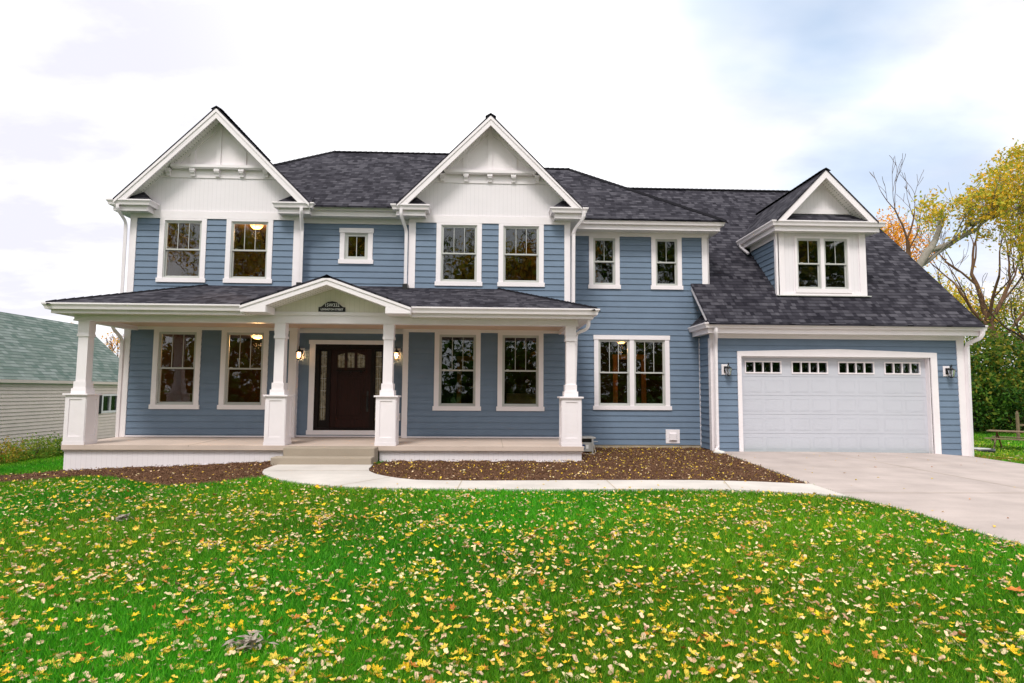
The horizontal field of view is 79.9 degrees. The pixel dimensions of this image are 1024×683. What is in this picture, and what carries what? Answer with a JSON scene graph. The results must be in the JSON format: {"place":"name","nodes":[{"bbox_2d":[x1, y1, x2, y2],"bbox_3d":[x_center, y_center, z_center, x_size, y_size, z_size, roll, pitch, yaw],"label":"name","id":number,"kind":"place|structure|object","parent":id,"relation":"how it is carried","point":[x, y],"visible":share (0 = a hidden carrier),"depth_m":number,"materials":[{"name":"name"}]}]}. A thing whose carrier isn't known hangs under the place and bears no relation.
{"place":"outdoors","nodes":[
{"label":"outdoors","id":0,"kind":"place"},
{"bbox_2d":[0,0,1023,373],"label":"sky","id":1,"kind":"structure","parent":0,"point":[700,94],"materials":[{"name":"white"}]},
{"bbox_2d":[0,406,1023,682],"bbox_3d":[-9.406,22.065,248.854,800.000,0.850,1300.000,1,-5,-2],"label":"ground","id":2,"kind":"structure","parent":0,"point":[525,564],"depth_m":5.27,"materials":[{"name":"green plant"}]},
{"bbox_2d":[0,436,32,464],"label":"shrub","id":3,"kind":"object","parent":2,"relation":"on","point":[13,451],"visible":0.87,"depth_m":15.35,"materials":[{"name":"green plant"}]},
{"bbox_2d":[1,432,61,461],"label":"shrub","id":4,"kind":"object","parent":2,"relation":"on","point":[38,445],"visible":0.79,"depth_m":16.21,"materials":[{"name":"green plant"}]},
{"bbox_2d":[33,430,63,455],"bbox_3d":[-12.653,2.983,17.308,1.292,1.025,1.691,1,-5,-2],"label":"shrub","id":5,"kind":"object","parent":2,"relation":"on","point":[59,450],"visible":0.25,"depth_m":17.02,"materials":[{"name":"green plant"}]},
{"bbox_2d":[0,312,118,452],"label":"neighbour house","id":6,"kind":"structure","parent":2,"relation":"on","point":[38,361],"depth_m":21.34,"materials":[{"name":"beige plastic"}]},
{"bbox_2d":[101,394,116,412],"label":"window","id":7,"kind":"structure","parent":6,"relation":"in","point":[109,401],"depth_m":24.16,"materials":[{"name":"white glass"}]},
{"bbox_2d":[101,329,123,355],"bbox_3d":[-21.854,1.967,33.590,2.090,5.781,2.248,-3,-6,39],"label":"orange tree","id":8,"kind":"object","parent":2,"relation":"on","point":[110,346],"visible":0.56,"depth_m":33.47,"materials":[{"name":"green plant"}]},
{"bbox_2d":[109,513,131,521],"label":"dried clippings","id":9,"kind":"object","parent":2,"relation":"on","point":[121,516],"visible":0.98,"depth_m":6.75,"materials":[{"name":"grey plant"}]},
{"bbox_2d":[0,461,271,485],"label":"mulch bed","id":10,"kind":"object","parent":2,"relation":"on","point":[144,479],"visible":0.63,"depth_m":11.25,"materials":[{"name":"brown wood"}]},
{"bbox_2d":[0,446,808,483],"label":"mulch chips","id":11,"kind":"object","parent":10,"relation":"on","point":[418,470],"visible":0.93,"depth_m":11.48,"materials":[{"name":"brown wood"}]},
{"bbox_2d":[146,636,156,644],"bbox_3d":[-2.033,1.705,3.457,0.102,0.014,0.068,31,12,40],"label":"fallen leaf","id":12,"kind":"object","parent":2,"relation":"on","point":[150,640],"visible":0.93,"depth_m":3.47,"materials":[{"name":"yellow plant"}]},
{"bbox_2d":[222,630,276,653],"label":"dried clippings","id":13,"kind":"object","parent":2,"relation":"on","point":[251,639],"visible":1,"depth_m":3.42,"materials":[{"name":"grey plant"}]},
{"bbox_2d":[240,656,258,662],"bbox_3d":[-1.381,1.682,3.226,0.095,0.022,0.059,3,-5,-30],"label":"fallen leaf","id":14,"kind":"object","parent":2,"relation":"on","point":[254,659],"visible":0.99,"depth_m":3.24,"materials":[{"name":"yellow plant"}]},
{"bbox_2d":[269,651,279,659],"bbox_3d":[-1.268,1.700,3.288,0.093,0.016,0.062,21,15,18],"label":"fallen leaf","id":15,"kind":"object","parent":2,"relation":"on","point":[274,654],"visible":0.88,"depth_m":3.30,"materials":[{"name":"yellow plant"}]},
{"bbox_2d":[372,664,382,671],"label":"fallen leaf","id":16,"kind":"object","parent":2,"relation":"on","point":[378,667],"visible":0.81,"depth_m":3.17,"materials":[{"name":"yellow plant"}]},
{"bbox_2d":[404,649,413,659],"bbox_3d":[-0.541,1.699,3.296,0.094,0.018,0.065,1,37,35],"label":"fallen leaf","id":17,"kind":"object","parent":2,"relation":"on","point":[411,654],"visible":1,"depth_m":3.31,"materials":[{"name":"yellow plant"}]},
{"bbox_2d":[419,659,430,667],"bbox_3d":[-0.449,1.695,3.203,0.061,0.016,0.102,-7,5,-24],"label":"fallen leaf","id":18,"kind":"object","parent":2,"relation":"on","point":[424,663],"visible":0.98,"depth_m":3.22,"materials":[{"name":"yellow plant"}]},
{"bbox_2d":[0,437,1023,682],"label":"leaf litter","id":19,"kind":"object","parent":2,"relation":"on","point":[512,607],"visible":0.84,"depth_m":4.63,"materials":[{"name":"yellow plant"}]},
{"bbox_2d":[41,106,987,469],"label":"house","id":20,"kind":"structure","parent":2,"relation":"on","point":[481,270],"depth_m":15.19,"materials":[{"name":"blue wood"}]},
{"bbox_2d":[148,330,201,408],"bbox_3d":[-8.033,0.667,14.660,1.170,1.895,0.146,1,-5,-2],"label":"window","id":21,"kind":"structure","parent":20,"relation":"in","point":[155,403],"depth_m":14.62,"materials":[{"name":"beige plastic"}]},
{"bbox_2d":[155,218,206,282],"bbox_3d":[-8.014,-2.214,14.893,1.170,1.575,0.146,1,-5,-2],"label":"window","id":22,"kind":"structure","parent":20,"relation":"in","point":[163,249],"depth_m":14.86,"materials":[{"name":"beige plastic"}]},
{"bbox_2d":[217,330,268,409],"bbox_3d":[-6.439,0.682,14.718,1.170,1.895,0.146,1,-5,-2],"label":"window","id":23,"kind":"structure","parent":20,"relation":"in","point":[223,403],"depth_m":14.68,"materials":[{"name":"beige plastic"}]},
{"bbox_2d":[223,219,273,283],"bbox_3d":[-6.419,-2.198,14.952,1.170,1.575,0.146,1,-5,-2],"label":"window","id":24,"kind":"structure","parent":20,"relation":"in","point":[230,228],"depth_m":14.91,"materials":[{"name":"beige plastic"}]},
{"bbox_2d":[250,225,263,228],"bbox_3d":[-6.751,-3.093,16.160,0.347,0.240,0.347,1,-5,-2],"label":"ceiling lamp","id":25,"kind":"object","parent":20,"relation":"attached to","point":[258,226],"visible":0.43,"depth_m":16.08,"materials":[{"name":"white glass"}]},
{"bbox_2d":[252,335,261,338],"bbox_3d":[-6.665,-0.184,16.028,0.388,0.240,0.388,1,-5,-2],"label":"ceiling lamp","id":26,"kind":"object","parent":20,"relation":"attached to","point":[257,336],"visible":0.38,"depth_m":15.90,"materials":[{"name":"white glass"}]},
{"bbox_2d":[296,346,304,359],"bbox_3d":[-5.154,0.283,14.822,0.190,0.345,0.229,1,-5,-2],"label":"wall lantern","id":27,"kind":"object","parent":20,"relation":"attached to","point":[300,353],"depth_m":14.77,"materials":[{"name":"black metal"}]},
{"bbox_2d":[318,301,345,311],"bbox_3d":[-3.784,-0.738,12.846,0.560,0.222,0.012,1,-5,-2],"label":"address sign","id":28,"kind":"object","parent":20,"relation":"attached to","point":[331,306],"visible":1,"depth_m":12.84,"materials":[{"name":"black metal"}]},
{"bbox_2d":[306,340,383,434],"bbox_3d":[-3.945,1.120,14.940,2.050,2.298,0.160,1,-5,-2],"label":"front door","id":29,"kind":"structure","parent":20,"relation":"in","point":[345,376],"depth_m":14.94,"materials":[{"name":"brown wood"}]},
{"bbox_2d":[338,228,373,263],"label":"window","id":30,"kind":"structure","parent":20,"relation":"in","point":[345,233],"depth_m":15.19,"materials":[{"name":"beige plastic"}]},
{"bbox_2d":[394,346,400,360],"bbox_3d":[-2.817,0.295,14.909,0.190,0.345,0.229,1,-5,-2],"label":"wall lantern","id":31,"kind":"object","parent":20,"relation":"attached to","point":[397,353],"depth_m":14.86,"materials":[{"name":"black metal"}]},
{"bbox_2d":[432,332,480,410],"bbox_3d":[-1.331,0.732,14.907,1.170,1.895,0.146,1,-5,-2],"label":"window","id":32,"kind":"structure","parent":20,"relation":"in","point":[438,406],"depth_m":14.86,"materials":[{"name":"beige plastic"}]},
{"bbox_2d":[435,223,481,285],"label":"window","id":33,"kind":"structure","parent":20,"relation":"in","point":[439,281],"depth_m":15.10,"materials":[{"name":"beige plastic"}]},
{"bbox_2d":[457,356,472,402],"bbox_3d":[-1.199,1.557,19.040,1.080,2.190,0.090,1,-5,-2],"label":"interior doorway","id":34,"kind":"structure","parent":20,"relation":"in","point":[459,358],"depth_m":19.04,"materials":[{"name":"brown wood"}]},
{"bbox_2d":[496,333,543,410],"bbox_3d":[0.206,0.747,14.964,1.170,1.895,0.146,1,-5,-2],"label":"window","id":35,"kind":"structure","parent":20,"relation":"in","point":[539,337],"depth_m":14.93,"materials":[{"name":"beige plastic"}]},
{"bbox_2d":[497,224,544,286],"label":"window","id":36,"kind":"structure","parent":20,"relation":"in","point":[539,282],"depth_m":15.16,"materials":[{"name":"beige plastic"}]},
{"bbox_2d":[588,236,620,288],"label":"window","id":37,"kind":"structure","parent":20,"relation":"in","point":[616,239],"depth_m":16.29,"materials":[{"name":"beige plastic"}]},
{"bbox_2d":[612,354,646,402],"bbox_3d":[3.698,1.555,19.225,1.080,2.290,0.090,1,-5,-2],"label":"interior doorway","id":38,"kind":"structure","parent":20,"relation":"in","point":[614,356],"depth_m":19.23,"materials":[{"name":"brown wood"}]},
{"bbox_2d":[593,335,671,409],"bbox_3d":[3.159,0.818,16.124,2.080,1.960,0.146,1,-5,-2],"label":"window","id":39,"kind":"structure","parent":20,"relation":"in","point":[631,340],"depth_m":16.09,"materials":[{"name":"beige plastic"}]},
{"bbox_2d":[651,237,682,289],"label":"window","id":40,"kind":"structure","parent":20,"relation":"in","point":[677,241],"depth_m":16.35,"materials":[{"name":"beige plastic"}]},
{"bbox_2d":[721,363,731,375],"bbox_3d":[5.361,0.697,15.223,0.177,0.345,0.257,2,-5,-23],"label":"wall lantern","id":41,"kind":"object","parent":20,"relation":"attached to","point":[726,369],"depth_m":15.18,"materials":[{"name":"black metal"}]},
{"bbox_2d":[794,236,851,292],"bbox_3d":[8.180,-2.019,16.139,1.500,1.505,0.144,1,-5,-2],"label":"window","id":42,"kind":"structure","parent":20,"relation":"in","point":[821,255],"depth_m":16.11,"materials":[{"name":"beige plastic"}]},
{"bbox_2d":[737,349,941,453],"bbox_3d":[8.211,1.550,15.446,5.144,2.708,0.237,1,-5,-2],"label":"garage door","id":43,"kind":"structure","parent":20,"relation":"in","point":[785,410],"depth_m":15.49,"materials":[{"name":"white metal"}]},
{"bbox_2d":[943,364,955,377],"bbox_3d":[11.057,0.752,15.433,0.177,0.345,0.257,2,-5,-23],"label":"wall lantern","id":44,"kind":"object","parent":20,"relation":"attached to","point":[950,371],"depth_m":15.40,"materials":[{"name":"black metal"}]},
{"bbox_2d":[524,671,533,676],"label":"fallen leaf","id":45,"kind":"object","parent":2,"relation":"on","point":[527,675],"visible":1,"depth_m":3.10,"materials":[{"name":"yellow plant"}]},
{"bbox_2d":[543,614,552,620],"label":"fallen leaf","id":46,"kind":"object","parent":2,"relation":"on","point":[547,617],"visible":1,"depth_m":3.87,"materials":[{"name":"yellow plant"}]},
{"bbox_2d":[369,447,805,483],"bbox_3d":[1.226,2.519,12.739,7.960,0.081,6.310,1,-5,-2],"label":"mulch bed","id":47,"kind":"object","parent":2,"relation":"on","point":[602,473],"visible":0.71,"depth_m":11.46,"materials":[{"name":"brown wood"}]},
{"bbox_2d":[582,436,597,453],"bbox_3d":[1.755,2.472,14.559,0.530,0.400,0.691,1,-5,-2],"label":"equipment box","id":48,"kind":"object","parent":47,"relation":"on","point":[588,444],"visible":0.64,"depth_m":14.42,"materials":[{"name":"black metal"}]},
{"bbox_2d":[713,450,723,453],"bbox_3d":[4.938,2.645,14.587,0.266,0.106,0.185,1,-5,-2],"label":"stone","id":49,"kind":"object","parent":47,"relation":"on","point":[718,451],"visible":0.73,"depth_m":14.52,"materials":[{"name":"white stone"}]},
{"bbox_2d":[585,666,594,672],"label":"fallen leaf","id":50,"kind":"object","parent":2,"relation":"on","point":[588,668],"visible":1,"depth_m":3.17,"materials":[{"name":"beige plant"}]},
{"bbox_2d":[587,639,594,646],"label":"fallen leaf","id":51,"kind":"object","parent":2,"relation":"on","point":[589,643],"visible":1,"depth_m":3.48,"materials":[{"name":"yellow plant"}]},
{"bbox_2d":[639,653,645,660],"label":"fallen leaf","id":52,"kind":"object","parent":2,"relation":"on","point":[642,656],"visible":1,"depth_m":3.30,"materials":[{"name":"yellow plant"}]},
{"bbox_2d":[689,647,698,654],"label":"fallen leaf","id":53,"kind":"object","parent":2,"relation":"on","point":[693,651],"visible":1,"depth_m":3.37,"materials":[{"name":"yellow plant"}]},
{"bbox_2d":[700,667,709,674],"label":"fallen leaf","id":54,"kind":"object","parent":2,"relation":"on","point":[703,671],"visible":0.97,"depth_m":3.14,"materials":[{"name":"yellow plant"}]},
{"bbox_2d":[704,634,714,640],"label":"fallen leaf","id":55,"kind":"object","parent":2,"relation":"on","point":[711,637],"visible":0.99,"depth_m":3.59,"materials":[{"name":"yellow plant"}]},
{"bbox_2d":[871,650,878,658],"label":"fallen leaf","id":56,"kind":"object","parent":2,"relation":"on","point":[875,654],"visible":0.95,"depth_m":3.38,"materials":[{"name":"orange plant"}]},
{"bbox_2d":[870,153,924,255],"bbox_3d":[20.198,-2.312,31.021,2.750,14.653,1.797,1,-5,-2],"label":"bare tree","id":57,"kind":"object","parent":2,"relation":"on","point":[908,247],"visible":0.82,"depth_m":31.38,"materials":[{"name":"brown plant"}]},
{"bbox_2d":[876,205,946,267],"bbox_3d":[23.533,-1.478,36.853,5.739,13.985,3.861,1,-5,-2],"label":"orange tree","id":58,"kind":"object","parent":2,"relation":"on","point":[901,238],"visible":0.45,"depth_m":37.18,"materials":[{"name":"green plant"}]},
{"bbox_2d":[939,645,949,653],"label":"fallen leaf","id":59,"kind":"object","parent":2,"relation":"on","point":[946,648],"visible":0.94,"depth_m":3.46,"materials":[{"name":"yellow plant"}]},
{"bbox_2d":[882,138,1023,270],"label":"maple tree","id":60,"kind":"object","parent":2,"relation":"on","point":[1002,204],"visible":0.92,"depth_m":27.14,"materials":[{"name":"yellow plant"}]},
{"bbox_2d":[891,177,1023,364],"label":"bare tree","id":61,"kind":"object","parent":2,"relation":"on","point":[1004,296],"visible":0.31,"depth_m":42.87,"materials":[{"name":"brown plant"}]},
{"bbox_2d":[928,262,997,341],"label":"distant tree","id":62,"kind":"object","parent":2,"relation":"on","point":[959,298],"visible":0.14,"depth_m":59.72,"materials":[{"name":"yellow plant"}]},
{"bbox_2d":[974,447,995,452],"bbox_3d":[18.000,4.194,23.632,1.120,0.160,1.120,1,-5,-2],"label":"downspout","id":63,"kind":"object","parent":2,"relation":"on","point":[982,449],"visible":0.56,"depth_m":23.16,"materials":[{"name":"white metal"}]},
{"bbox_2d":[971,385,1006,433],"bbox_3d":[27.319,3.890,36.876,4.932,4.210,3.375,1,-5,-2],"label":"dark shrub","id":64,"kind":"object","parent":2,"relation":"on","point":[977,411],"visible":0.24,"depth_m":36.18,"materials":[{"name":"green plant"}]},
{"bbox_2d":[955,170,1023,340],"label":"bare tree","id":65,"kind":"object","parent":2,"relation":"on","point":[1021,336],"visible":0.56,"depth_m":34.98,"materials":[{"name":"brown plant"}]},
{"bbox_2d":[964,323,1023,432],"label":"tall shrub","id":66,"kind":"object","parent":2,"relation":"on","point":[980,378],"visible":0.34,"depth_m":37.09,"materials":[{"name":"green plant"}]},
{"bbox_2d":[965,312,1023,429],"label":"tall shrub","id":67,"kind":"object","parent":2,"relation":"on","point":[1015,345],"visible":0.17,"depth_m":39.28,"materials":[{"name":"green plant"}]},
{"bbox_2d":[969,270,1023,358],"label":"distant tree","id":68,"kind":"object","parent":2,"relation":"on","point":[1015,312],"visible":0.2,"depth_m":56.88,"materials":[{"name":"yellow plant"}]},
{"bbox_2d":[976,378,1023,433],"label":"dark shrub","id":69,"kind":"object","parent":2,"relation":"on","point":[1016,397],"visible":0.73,"depth_m":36.03,"materials":[{"name":"green plant"}]},
{"bbox_2d":[984,430,1023,447],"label":"picnic table","id":70,"kind":"object","parent":2,"relation":"on","point":[1001,437],"visible":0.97,"depth_m":26.42,"materials":[{"name":"brown wood"}]},
{"bbox_2d":[1006,644,1019,651],"bbox_3d":[2.829,1.750,3.460,0.065,0.019,0.094,14,43,39],"label":"fallen leaf","id":71,"kind":"object","parent":2,"relation":"on","point":[1012,648],"visible":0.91,"depth_m":3.47,"materials":[{"name":"yellow plant"}]},
{"bbox_2d":[1006,586,1023,590],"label":"fallen leaf","id":72,"kind":"object","parent":2,"relation":"on","point":[1014,588],"visible":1,"depth_m":4.47,"materials":[{"name":"orange plant"}]},
{"bbox_2d":[1015,411,1023,440],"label":"wooden post","id":73,"kind":"object","parent":2,"relation":"on","point":[1018,424],"visible":0.97,"depth_m":30.71,"materials":[{"name":"brown wood"}]},
{"bbox_2d":[262,464,847,498],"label":"walkway","id":74,"kind":"structure","parent":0,"point":[336,475],"depth_m":9.59,"materials":[{"name":"concrete"}]},
{"bbox_2d":[724,451,1023,545],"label":"driveway","id":75,"kind":"structure","parent":0,"point":[987,506],"depth_m":10.21,"materials":[{"name":"concrete"}]}
]}

